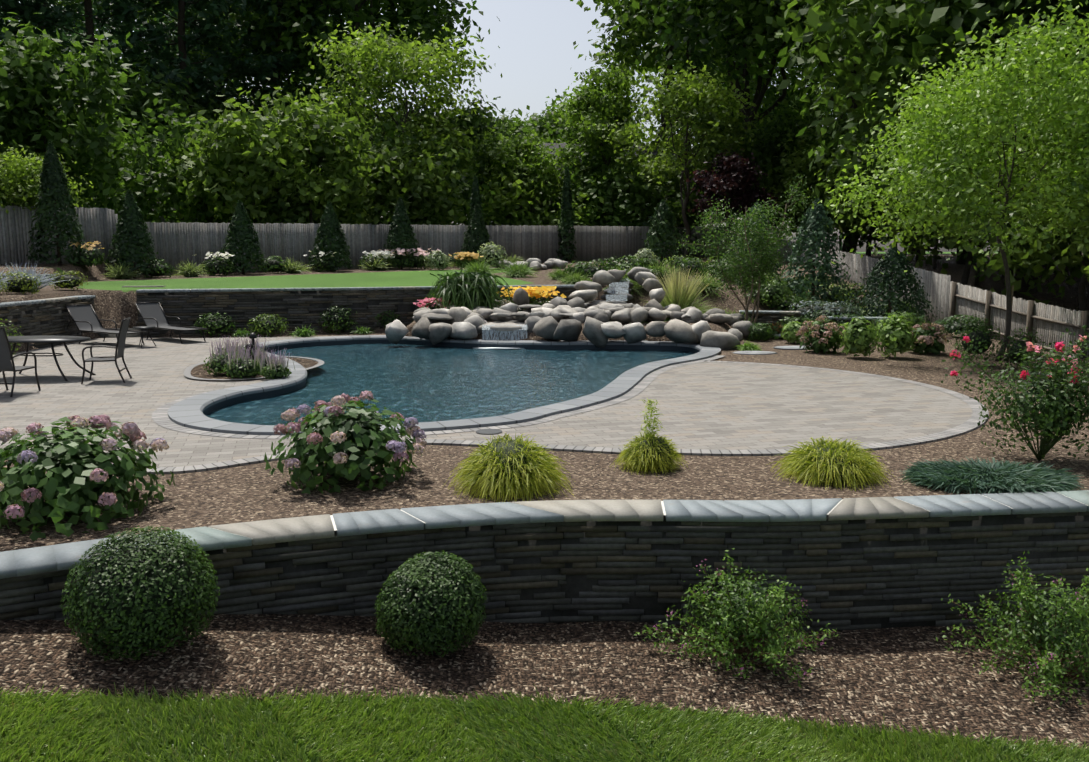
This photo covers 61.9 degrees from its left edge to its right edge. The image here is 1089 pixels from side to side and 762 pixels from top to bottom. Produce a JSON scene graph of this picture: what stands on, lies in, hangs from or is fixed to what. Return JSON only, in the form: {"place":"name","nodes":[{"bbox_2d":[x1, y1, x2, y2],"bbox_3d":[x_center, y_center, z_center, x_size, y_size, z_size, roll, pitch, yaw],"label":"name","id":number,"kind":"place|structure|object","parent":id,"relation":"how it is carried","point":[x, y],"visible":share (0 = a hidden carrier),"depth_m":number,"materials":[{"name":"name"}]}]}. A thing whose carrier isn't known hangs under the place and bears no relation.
{"place":"outdoors","nodes":[
{"label":"outdoors","id":0,"kind":"place"},
{"bbox_2d":[0,0,1001,251],"label":"sky","id":1,"kind":"structure","parent":0,"point":[536,56],"materials":[{"name":"white"}]},
{"bbox_2d":[0,682,1088,761],"bbox_3d":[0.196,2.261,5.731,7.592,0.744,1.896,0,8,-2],"label":"lawn grass","id":2,"kind":"structure","parent":0,"point":[95,736],"depth_m":5.98,"materials":[{"name":"green plant"}]},
{"bbox_2d":[0,614,1088,748],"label":"bed mulch","id":3,"kind":"object","parent":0,"point":[906,677],"visible":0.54,"depth_m":6.88,"materials":[{"name":"brown wood"}]},
{"bbox_2d":[59,526,219,660],"bbox_3d":[-2.882,1.484,6.499,1.056,0.881,1.049,0,8,-2],"label":"boxwood","id":4,"kind":"object","parent":3,"relation":"on","point":[140,595],"visible":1,"depth_m":6.22,"materials":[{"name":"green plant"}]},
{"bbox_2d":[374,550,487,656],"bbox_3d":[-0.901,1.726,7.191,0.902,0.751,0.866,0,8,-2],"label":"boxwood","id":5,"kind":"object","parent":3,"relation":"on","point":[430,610],"visible":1,"depth_m":6.95,"materials":[{"name":"green plant"}]},
{"bbox_2d":[634,548,839,687],"bbox_3d":[1.539,1.881,7.391,1.619,0.865,1.554,0,8,-2],"label":"spirea","id":6,"kind":"object","parent":3,"relation":"on","point":[754,625],"visible":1,"depth_m":7.23,"materials":[{"name":"green plant"}]},
{"bbox_2d":[936,551,1088,708],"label":"spirea","id":7,"kind":"object","parent":3,"relation":"on","point":[1073,638],"visible":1,"depth_m":7.17,"materials":[{"name":"green plant"}]},
{"bbox_2d":[0,253,1088,551],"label":"terrain","id":8,"kind":"structure","parent":0,"point":[246,493],"depth_m":10.14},
{"bbox_2d":[0,298,94,347],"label":"retaining wall","id":9,"kind":"structure","parent":8,"relation":"on","point":[52,318],"depth_m":21.89,"materials":[{"name":"stone"}]},
{"bbox_2d":[0,295,95,306],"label":"wall coping","id":10,"kind":"object","parent":9,"relation":"on","point":[28,302],"visible":0.85,"depth_m":22.04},
{"bbox_2d":[0,414,175,540],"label":"hydrangea","id":11,"kind":"object","parent":8,"relation":"on","point":[79,474],"visible":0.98,"depth_m":7.74,"materials":[{"name":"green plant"}]},
{"bbox_2d":[98,286,164,337],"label":"garden steps","id":12,"kind":"structure","parent":8,"relation":"on","point":[102,335],"depth_m":24.41,"materials":[{"name":"stone"}]},
{"bbox_2d":[83,197,257,223],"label":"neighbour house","id":13,"kind":"structure","parent":8,"relation":"on","point":[162,217],"depth_m":57.63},
{"bbox_2d":[0,241,565,372],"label":"garden flowers","id":14,"kind":"object","parent":8,"relation":"on","point":[536,292],"visible":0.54,"depth_m":23.39,"materials":[{"name":"multicoloured plant"}]},
{"bbox_2d":[264,390,426,493],"bbox_3d":[-1.975,0.607,9.193,1.556,0.980,1.562,0,8,-2],"label":"hydrangea","id":15,"kind":"object","parent":8,"relation":"on","point":[339,441],"visible":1,"depth_m":8.85,"materials":[{"name":"green plant"}]},
{"bbox_2d":[136,288,588,336],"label":"retaining wall","id":16,"kind":"structure","parent":8,"relation":"on","point":[297,309],"depth_m":25.57,"materials":[{"name":"stone"}]},
{"bbox_2d":[136,285,574,292],"bbox_3d":[-4.850,-2.689,26.354,12.861,0.070,0.626,-2,9,-16],"label":"wall coping","id":17,"kind":"object","parent":16,"relation":"on","point":[292,289],"visible":0.67,"depth_m":25.56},
{"bbox_2d":[0,205,750,275],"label":"stockade fence","id":18,"kind":"object","parent":8,"relation":"on","point":[193,243],"visible":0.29,"depth_m":36.33,"materials":[{"name":"grey wood"}]},
{"bbox_2d":[203,339,699,415],"bbox_3d":[-1.493,0.589,18.150,10.510,1.675,12.407,0,8,-2],"label":"pool shell","id":19,"kind":"object","parent":8,"relation":"on","point":[235,400],"depth_m":22.66},
{"bbox_2d":[152,335,723,438],"bbox_3d":[-1.493,-0.272,18.026,11.380,0.075,13.277,0,8,-2],"label":"pool coping","id":20,"kind":"object","parent":19,"relation":"on","point":[188,412],"visible":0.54,"depth_m":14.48,"materials":[{"name":"grey stone"}]},
{"bbox_2d":[206,343,694,425],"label":"pool water","id":21,"kind":"structure","parent":19,"relation":"in","point":[424,383],"depth_m":17.50,"materials":[{"name":"blue liquid"}]},
{"bbox_2d":[474,347,523,348],"bbox_3d":[-0.972,-0.829,22.867,1.713,0.056,0.618,0,8,-2],"label":"waterfall foam","id":22,"kind":"object","parent":21,"relation":"on","point":[496,348],"visible":0.4,"depth_m":22.73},
{"bbox_2d":[52,170,892,313],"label":"garden plant stems","id":23,"kind":"object","parent":8,"relation":"on","point":[60,264],"visible":0.15,"depth_m":29.81,"materials":[{"name":"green plant"}]},
{"bbox_2d":[26,141,945,324],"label":"conical evergreens","id":24,"kind":"object","parent":8,"relation":"on","point":[53,186],"visible":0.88,"depth_m":29.91,"materials":[{"name":"green plant"}]},
{"bbox_2d":[0,335,987,466],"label":"patio pavers","id":25,"kind":"object","parent":8,"relation":"on","point":[721,406],"visible":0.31,"depth_m":13.62,"materials":[{"name":"beige stone"}]},
{"bbox_2d":[0,327,40,396],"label":"dining chair","id":26,"kind":"object","parent":25,"relation":"on","point":[6,364],"visible":1,"depth_m":14.43,"materials":[{"name":"metal"}]},
{"bbox_2d":[0,335,95,380],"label":"dining table","id":27,"kind":"object","parent":25,"relation":"on","point":[51,339],"visible":0.79,"depth_m":16.50,"materials":[{"name":"metal"}]},
{"bbox_2d":[66,304,146,344],"bbox_3d":[-10.892,-1.385,22.533,2.375,0.950,0.674,5,10,32],"label":"chaise lounge","id":28,"kind":"object","parent":25,"relation":"on","point":[84,317],"visible":0.9,"depth_m":22.90,"materials":[{"name":"fabric"}]},
{"bbox_2d":[81,317,131,383],"bbox_3d":[-7.766,-0.545,16.084,0.761,1.119,0.612,-2,8,-13],"label":"dining chair","id":29,"kind":"object","parent":25,"relation":"on","point":[121,340],"visible":0.98,"depth_m":16.04,"materials":[{"name":"metal"}]},
{"bbox_2d":[133,326,155,347],"bbox_3d":[-9.654,-1.065,21.922,0.500,0.486,0.501,0,8,-2],"label":"side table","id":30,"kind":"object","parent":25,"relation":"on","point":[142,327],"visible":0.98,"depth_m":21.84,"materials":[{"name":"metal"}]},
{"bbox_2d":[135,302,207,343],"bbox_3d":[-9.687,-1.528,23.529,2.375,0.950,0.674,6,10,38],"label":"chaise lounge","id":31,"kind":"object","parent":25,"relation":"on","point":[152,313],"visible":0.94,"depth_m":23.97,"materials":[{"name":"fabric"}]},
{"bbox_2d":[184,356,323,379],"bbox_3d":[-5.757,-0.281,17.930,2.594,0.001,3.740,0,8,-2],"label":"planter edge","id":32,"kind":"object","parent":25,"relation":"on","point":[187,371],"visible":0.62,"depth_m":17.52,"materials":[{"name":"grey stone"}]},
{"bbox_2d":[191,357,317,378],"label":"planter mulch","id":33,"kind":"object","parent":25,"relation":"on","point":[199,371],"visible":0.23,"depth_m":17.16,"materials":[{"name":"brown wood"}]},
{"bbox_2d":[245,333,256,359],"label":"path lights","id":34,"kind":"object","parent":33,"relation":"on","point":[252,336],"visible":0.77,"depth_m":18.26,"materials":[{"name":"metal"}]},
{"bbox_2d":[476,429,501,433],"bbox_3d":[-0.711,0.643,11.620,0.340,0.002,0.340,0,8,-2],"label":"skimmer lid","id":35,"kind":"object","parent":25,"relation":"on","point":[487,431],"visible":0.93,"depth_m":11.60,"materials":[{"name":"grey plastic"}]},
{"bbox_2d":[444,432,574,502],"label":"ornamental grass","id":36,"kind":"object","parent":8,"relation":"on","point":[507,466],"depth_m":8.70,"materials":[{"name":"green plant"}]},
{"bbox_2d":[0,241,1047,378],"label":"garden shrubs","id":37,"kind":"object","parent":8,"relation":"on","point":[17,287],"visible":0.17,"depth_m":25.43,"materials":[{"name":"green plant"}]},
{"bbox_2d":[0,0,1088,310],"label":"trees","id":38,"kind":"object","parent":8,"relation":"on","point":[430,162],"depth_m":45.73,"materials":[{"name":"green plant"}]},
{"bbox_2d":[0,0,375,157],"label":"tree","id":39,"kind":"object","parent":38,"relation":"attached to","point":[158,35],"visible":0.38,"depth_m":56.14,"materials":[{"name":"green plant"}]},
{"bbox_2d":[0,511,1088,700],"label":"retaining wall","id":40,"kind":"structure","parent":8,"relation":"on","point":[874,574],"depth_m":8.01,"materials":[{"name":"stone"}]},
{"bbox_2d":[0,490,1088,578],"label":"wall cap","id":41,"kind":"object","parent":40,"relation":"on","point":[35,560],"visible":0.98,"depth_m":7.92,"materials":[{"name":"grey stone"}]},
{"bbox_2d":[130,493,1087,538],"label":"mortar joints","id":42,"kind":"object","parent":40,"relation":"on","point":[335,528],"visible":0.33,"depth_m":7.98,"materials":[{"name":"beige concrete"}]},
{"bbox_2d":[482,278,628,339],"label":"waterfall","id":43,"kind":"structure","parent":8,"relation":"on","point":[484,331],"depth_m":23.17,"materials":[{"name":"white liquid"}]},
{"bbox_2d":[146,361,988,473],"bbox_3d":[-2.306,0.490,12.932,18.886,0.056,8.293,-3,9,-18],"label":"patio border","id":44,"kind":"object","parent":8,"relation":"on","point":[971,422],"visible":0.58,"depth_m":10.79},
{"bbox_2d":[385,258,810,354],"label":"boulders","id":45,"kind":"object","parent":8,"relation":"on","point":[595,317],"visible":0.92,"depth_m":23.49,"materials":[{"name":"grey stone"}]},
{"bbox_2d":[600,281,633,303],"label":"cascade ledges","id":46,"kind":"object","parent":45,"relation":"on","point":[629,296],"visible":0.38,"depth_m":27.18,"materials":[{"name":"grey stone"}]},
{"bbox_2d":[613,399,687,475],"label":"ornamental grass","id":47,"kind":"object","parent":8,"relation":"on","point":[647,452],"depth_m":9.66,"materials":[{"name":"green plant"}]},
{"bbox_2d":[676,170,815,323],"bbox_3d":[5.727,-3.620,25.407,4.121,4.619,2.846,0,8,-2],"label":"crape myrtle","id":48,"kind":"object","parent":8,"relation":"on","point":[765,254],"depth_m":25.26,"materials":[{"name":"green plant"}]},
{"bbox_2d":[739,312,800,326],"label":"wall","id":49,"kind":"structure","parent":8,"relation":"on","point":[766,318],"depth_m":26.45,"materials":[{"name":"stone"}]},
{"bbox_2d":[740,310,800,313],"bbox_3d":[6.604,-2.020,26.611,1.722,0.060,0.460,2,8,12],"label":"wall cap","id":50,"kind":"object","parent":49,"relation":"on","point":[775,312],"visible":0.88,"depth_m":26.43,"materials":[{"name":"grey stone"}]},
{"bbox_2d":[795,316,845,353],"bbox_3d":[6.386,-1.053,20.859,1.126,0.918,1.146,0,8,-2],"label":"hydrangea","id":51,"kind":"object","parent":8,"relation":"on","point":[823,337],"visible":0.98,"depth_m":20.66,"materials":[{"name":"green plant"}]},
{"bbox_2d":[767,436,891,491],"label":"ornamental grass","id":52,"kind":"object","parent":8,"relation":"on","point":[831,462],"depth_m":9.17,"materials":[{"name":"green plant"}]},
{"bbox_2d":[828,319,884,325],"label":"wall","id":53,"kind":"structure","parent":8,"relation":"on","point":[867,323],"depth_m":24.98,"materials":[{"name":"stone"}]},
{"bbox_2d":[828,316,888,319],"bbox_3d":[8.753,-1.735,25.094,1.734,0.060,0.460,2,8,12],"label":"wall cap","id":54,"kind":"object","parent":53,"relation":"on","point":[866,318],"visible":0.48,"depth_m":24.96,"materials":[{"name":"grey stone"}]},
{"bbox_2d":[772,240,950,324],"bbox_3d":[12.853,-5.347,43.263,0.020,3.951,32.765,0,8,3],"label":"stockade fence","id":55,"kind":"object","parent":8,"relation":"on","point":[937,287],"visible":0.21,"depth_m":29.82,"materials":[{"name":"grey wood"}]},
{"bbox_2d":[907,323,952,354],"bbox_3d":[8.705,-0.953,20.658,1.004,0.767,1.096,0,8,-2],"label":"hydrangea","id":56,"kind":"object","parent":8,"relation":"on","point":[929,336],"visible":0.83,"depth_m":20.41,"materials":[{"name":"green plant"}]},
{"bbox_2d":[807,0,1088,361],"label":"lime tree","id":57,"kind":"object","parent":8,"relation":"on","point":[1063,116],"depth_m":17.51,"materials":[{"name":"green plant"}]},
{"bbox_2d":[899,455,1085,494],"bbox_3d":[4.495,0.974,9.163,1.838,0.307,1.330,0,8,-2],"label":"juniper","id":58,"kind":"object","parent":8,"relation":"on","point":[990,477],"visible":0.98,"depth_m":8.97,"materials":[{"name":"green plant"}]},
{"bbox_2d":[941,325,1088,460],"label":"rose bush","id":59,"kind":"object","parent":8,"relation":"on","point":[1056,408],"visible":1,"depth_m":9.91,"materials":[{"name":"green plant"}]},
{"bbox_2d":[948,281,1088,359],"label":"fence","id":60,"kind":"object","parent":8,"relation":"on","point":[1050,323],"visible":0.6,"depth_m":22.34,"materials":[{"name":"grey wood"}]},
{"bbox_2d":[491,177,694,225],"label":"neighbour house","id":61,"kind":"structure","parent":0,"point":[557,210],"depth_m":59.88,"materials":[{"name":"grey"}]},
{"bbox_2d":[535,143,696,173],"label":"neighbour house roof","id":62,"kind":"structure","parent":61,"relation":"attached to","point":[565,144],"depth_m":63.55,"materials":[{"name":"grey"}]},
{"bbox_2d":[231,252,1054,748],"bbox_3d":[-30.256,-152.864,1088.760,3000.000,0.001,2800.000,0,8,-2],"label":"ground","id":63,"kind":"structure","parent":0,"point":[857,252],"depth_m":1695.54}
]}

